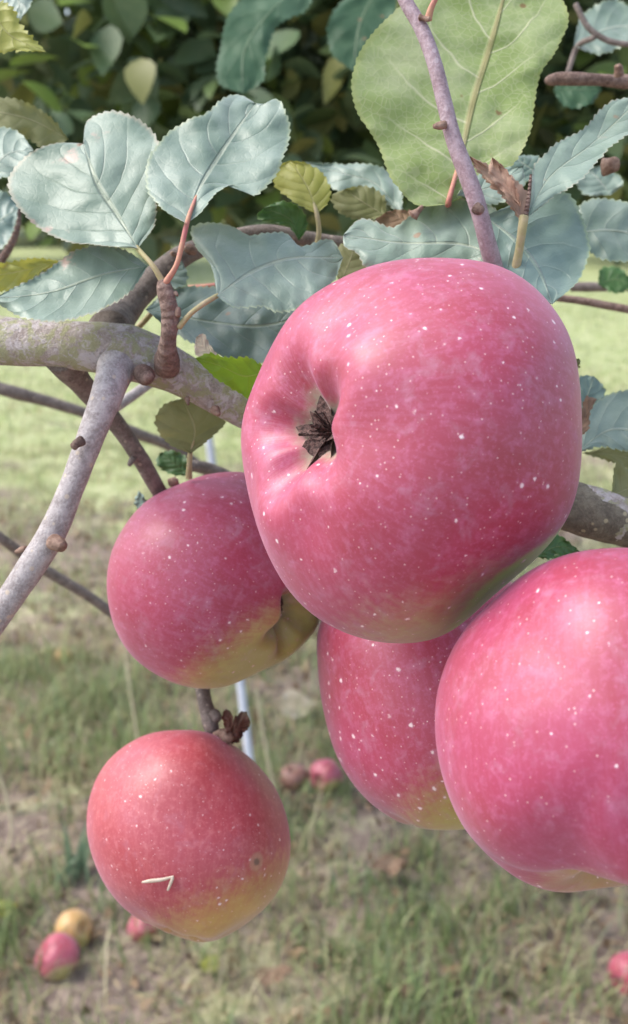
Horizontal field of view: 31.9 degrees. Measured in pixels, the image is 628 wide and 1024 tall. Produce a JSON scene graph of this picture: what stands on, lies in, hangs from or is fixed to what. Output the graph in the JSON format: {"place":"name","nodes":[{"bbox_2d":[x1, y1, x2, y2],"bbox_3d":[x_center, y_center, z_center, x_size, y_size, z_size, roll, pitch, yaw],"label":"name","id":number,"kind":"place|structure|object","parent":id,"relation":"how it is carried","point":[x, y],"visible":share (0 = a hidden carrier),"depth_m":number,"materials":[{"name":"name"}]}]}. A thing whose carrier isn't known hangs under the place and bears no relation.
{"place":"outdoors","nodes":[
{"label":"outdoors","id":0,"kind":"place"},
{"bbox_2d":[0,217,627,1023],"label":"ground","id":1,"kind":"structure","parent":0,"point":[200,271],"depth_m":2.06,"materials":[{"name":"green plant"}]},
{"bbox_2d":[0,775,12,854],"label":"dry stalk","id":2,"kind":"object","parent":1,"relation":"on","point":[9,813],"visible":0.98,"depth_m":2.04,"materials":[{"name":"beige plant"}]},
{"bbox_2d":[0,899,17,916],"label":"fallen leaf","id":3,"kind":"object","parent":1,"relation":"on","point":[2,907],"visible":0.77,"depth_m":1.83,"materials":[{"name":"green plant"}]},
{"bbox_2d":[0,9,80,253],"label":"apple tree","id":4,"kind":"object","parent":1,"relation":"on","point":[62,92],"visible":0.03,"depth_m":12.75,"materials":[{"name":"green plant"}]},
{"bbox_2d":[35,932,79,981],"bbox_3d":[-0.404,0.701,1.727,0.070,0.072,0.074,0,17,0],"label":"fallen apple","id":5,"kind":"object","parent":1,"relation":"on","point":[54,945],"visible":0.94,"depth_m":1.70,"materials":[{"name":"pink food"}]},
{"bbox_2d":[53,648,72,662],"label":"fallen apple","id":6,"kind":"object","parent":1,"relation":"on","point":[57,656],"visible":0.33,"depth_m":2.80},
{"bbox_2d":[21,13,107,247],"bbox_3d":[-4.532,-7.525,20.570,5.784,5.167,6.272,7,18,21],"label":"apple tree","id":7,"kind":"object","parent":1,"relation":"on","point":[48,240],"visible":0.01,"depth_m":19.82,"materials":[{"name":"green plant"}]},
{"bbox_2d":[54,821,90,886],"bbox_3d":[-0.409,0.598,1.947,0.117,0.115,0.062,-6,18,-19],"label":"weed","id":8,"kind":"object","parent":1,"relation":"on","point":[80,857],"visible":0.84,"depth_m":1.95,"materials":[{"name":"green plant"}]},
{"bbox_2d":[54,909,92,948],"bbox_3d":[-0.393,0.682,1.796,0.061,0.062,0.062,0,17,0],"label":"fallen apple","id":9,"kind":"object","parent":1,"relation":"on","point":[79,925],"visible":0.79,"depth_m":1.78,"materials":[{"name":"yellow food"}]},
{"bbox_2d":[123,645,138,737],"bbox_3d":[-0.289,0.453,1.817,0.012,0.489,0.160,-5,18,-17],"label":"dry stalk","id":10,"kind":"object","parent":1,"relation":"on","point":[129,685],"visible":0.26,"depth_m":1.81,"materials":[{"name":"plant"}]},
{"bbox_2d":[127,916,156,943],"bbox_3d":[-0.282,0.685,1.812,0.053,0.052,0.052,0,17,0],"label":"fallen apple","id":11,"kind":"object","parent":1,"relation":"on","point":[138,937],"visible":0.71,"depth_m":1.79,"materials":[{"name":"food"}]},
{"bbox_2d":[199,954,218,974],"bbox_3d":[-0.163,0.701,1.699,0.032,0.020,0.036,-6,18,-18],"label":"fallen leaf","id":12,"kind":"object","parent":1,"relation":"on","point":[204,964],"visible":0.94,"depth_m":1.70,"materials":[{"name":"green plant"}]},
{"bbox_2d":[206,437,253,760],"bbox_3d":[-0.154,0.244,2.108,0.019,0.807,0.288,-7,18,-21],"label":"metal stake","id":13,"kind":"object","parent":1,"relation":"on","point":[240,685],"visible":0.15,"depth_m":2.10,"materials":[{"name":"metal"}]},
{"bbox_2d":[255,689,274,786],"bbox_3d":[-0.083,0.481,2.103,0.010,0.269,0.105,-12,21,-33],"label":"dry stalk","id":14,"kind":"object","parent":1,"relation":"on","point":[263,736],"visible":0.7,"depth_m":2.10,"materials":[{"name":"plant"}]},
{"bbox_2d":[255,964,292,985],"bbox_3d":[-0.061,0.707,1.676,0.057,0.018,0.031,0,17,0],"label":"fallen leaf","id":15,"kind":"object","parent":1,"relation":"on","point":[284,970],"visible":0.98,"depth_m":1.68,"materials":[{"name":"brown plant"}]},
{"bbox_2d":[279,763,307,790],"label":"fallen apple","id":16,"kind":"object","parent":1,"relation":"on","point":[294,778],"visible":0.87,"depth_m":2.23,"materials":[{"name":"food"}]},
{"bbox_2d":[279,689,314,718],"bbox_3d":[-0.044,0.442,2.522,0.067,0.043,0.067,13,21,37],"label":"fallen leaf","id":17,"kind":"object","parent":1,"relation":"on","point":[289,697],"visible":0.86,"depth_m":2.53,"materials":[{"name":"beige plant"}]},
{"bbox_2d":[0,432,618,659],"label":"grass","id":18,"kind":"structure","parent":1,"relation":"on","point":[152,457],"depth_m":4.22,"materials":[{"name":"plant"}]},
{"bbox_2d":[0,0,627,744],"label":"apple tree","id":19,"kind":"object","parent":1,"relation":"on","point":[444,92],"visible":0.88,"depth_m":0.30,"materials":[{"name":"green plant"}]},
{"bbox_2d":[86,729,290,941],"bbox_3d":[-0.039,0.099,0.340,0.063,0.067,0.065,0,17,0],"label":"apple","id":20,"kind":"object","parent":19,"relation":"hanging from","point":[200,817],"visible":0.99,"depth_m":0.32,"materials":[{"name":"red plant"}]},
{"bbox_2d":[142,876,173,890],"bbox_3d":[-0.044,0.104,0.307,0.009,0.004,0.002,0,17,0],"label":"straw","id":21,"kind":"object","parent":20,"relation":"attached to","point":[154,880],"visible":1,"depth_m":0.31,"materials":[{"name":"beige plant"}]},
{"bbox_2d":[107,472,319,688],"bbox_3d":[-0.030,0.021,0.336,0.064,0.066,0.066,0,17,0],"label":"apple","id":22,"kind":"object","parent":19,"relation":"hanging from","point":[200,595],"visible":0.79,"depth_m":0.31,"materials":[{"name":"red plant"}]},
{"bbox_2d":[241,258,581,642],"bbox_3d":[0.021,-0.013,0.252,0.075,0.088,0.083,0,17,0],"label":"apple","id":23,"kind":"object","parent":19,"relation":"hanging from","point":[411,439],"visible":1,"depth_m":0.22,"materials":[{"name":"red plant"}]},
{"bbox_2d":[317,582,511,829],"bbox_3d":[0.039,0.054,0.326,0.076,0.081,0.078,0,17,0],"label":"apple","id":24,"kind":"object","parent":19,"relation":"hanging from","point":[378,699],"visible":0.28,"depth_m":0.29,"materials":[{"name":"red plant"}]},
{"bbox_2d":[435,548,627,891],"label":"apple","id":25,"kind":"object","parent":19,"relation":"hanging from","point":[531,720],"visible":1,"depth_m":0.20,"materials":[{"name":"red plant"}]},
{"bbox_2d":[0,0,627,266],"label":"background foliage","id":26,"kind":"object","parent":1,"relation":"on","point":[152,64],"visible":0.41,"depth_m":1.55,"materials":[{"name":"green plant"}]},
{"bbox_2d":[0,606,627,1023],"bbox_3d":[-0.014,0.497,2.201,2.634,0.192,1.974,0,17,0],"label":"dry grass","id":27,"kind":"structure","parent":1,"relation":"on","point":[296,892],"depth_m":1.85,"materials":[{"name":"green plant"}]},
{"bbox_2d":[0,498,627,1023],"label":"leaf litter","id":28,"kind":"object","parent":1,"relation":"on","point":[96,934],"visible":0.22,"depth_m":1.96,"materials":[{"name":"brown plant"}]},
{"bbox_2d":[262,184,373,220],"bbox_3d":[-0.595,-8.426,23.480,5.645,5.343,6.256,0,17,0],"label":"apple tree","id":29,"kind":"object","parent":1,"relation":"on","point":[266,192],"depth_m":23.04,"materials":[{"name":"green plant"}]},
{"bbox_2d":[309,759,342,793],"bbox_3d":[0.025,0.541,2.249,0.070,0.072,0.059,13,21,36],"label":"fallen apple","id":30,"kind":"object","parent":1,"relation":"on","point":[333,772],"visible":0.89,"depth_m":2.23,"materials":[{"name":"pink food"}]},
{"bbox_2d":[371,853,409,875],"bbox_3d":[0.136,0.625,1.944,0.069,0.024,0.036,0,17,0],"label":"fallen leaf","id":31,"kind":"object","parent":1,"relation":"on","point":[385,863],"visible":1,"depth_m":1.95,"materials":[{"name":"brown plant"}]},
{"bbox_2d":[399,982,412,997],"bbox_3d":[0.139,0.716,1.647,0.024,0.017,0.022,0,17,0],"label":"fallen leaf","id":32,"kind":"object","parent":1,"relation":"on","point":[403,987],"visible":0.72,"depth_m":1.65,"materials":[{"name":"brown plant"}]},
{"bbox_2d":[538,105,623,204],"bbox_3d":[5.118,-5.442,15.178,6.721,4.096,6.141,16,23,41],"label":"apple tree","id":33,"kind":"object","parent":1,"relation":"on","point":[559,137],"visible":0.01,"depth_m":15.29,"materials":[{"name":"green plant"}]},
{"bbox_2d":[608,950,627,995],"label":"fallen apple","id":34,"kind":"object","parent":1,"relation":"on","point":[621,961],"visible":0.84,"depth_m":1.68,"materials":[{"name":"food"}]},
{"bbox_2d":[0,364,627,627],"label":"dry grass","id":35,"kind":"structure","parent":0,"point":[107,479],"depth_m":4.72,"materials":[{"name":"plant"}]},
{"bbox_2d":[0,279,627,443],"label":"grass","id":36,"kind":"structure","parent":0,"point":[230,429],"depth_m":7.31,"materials":[{"name":"green plant"}]}
]}

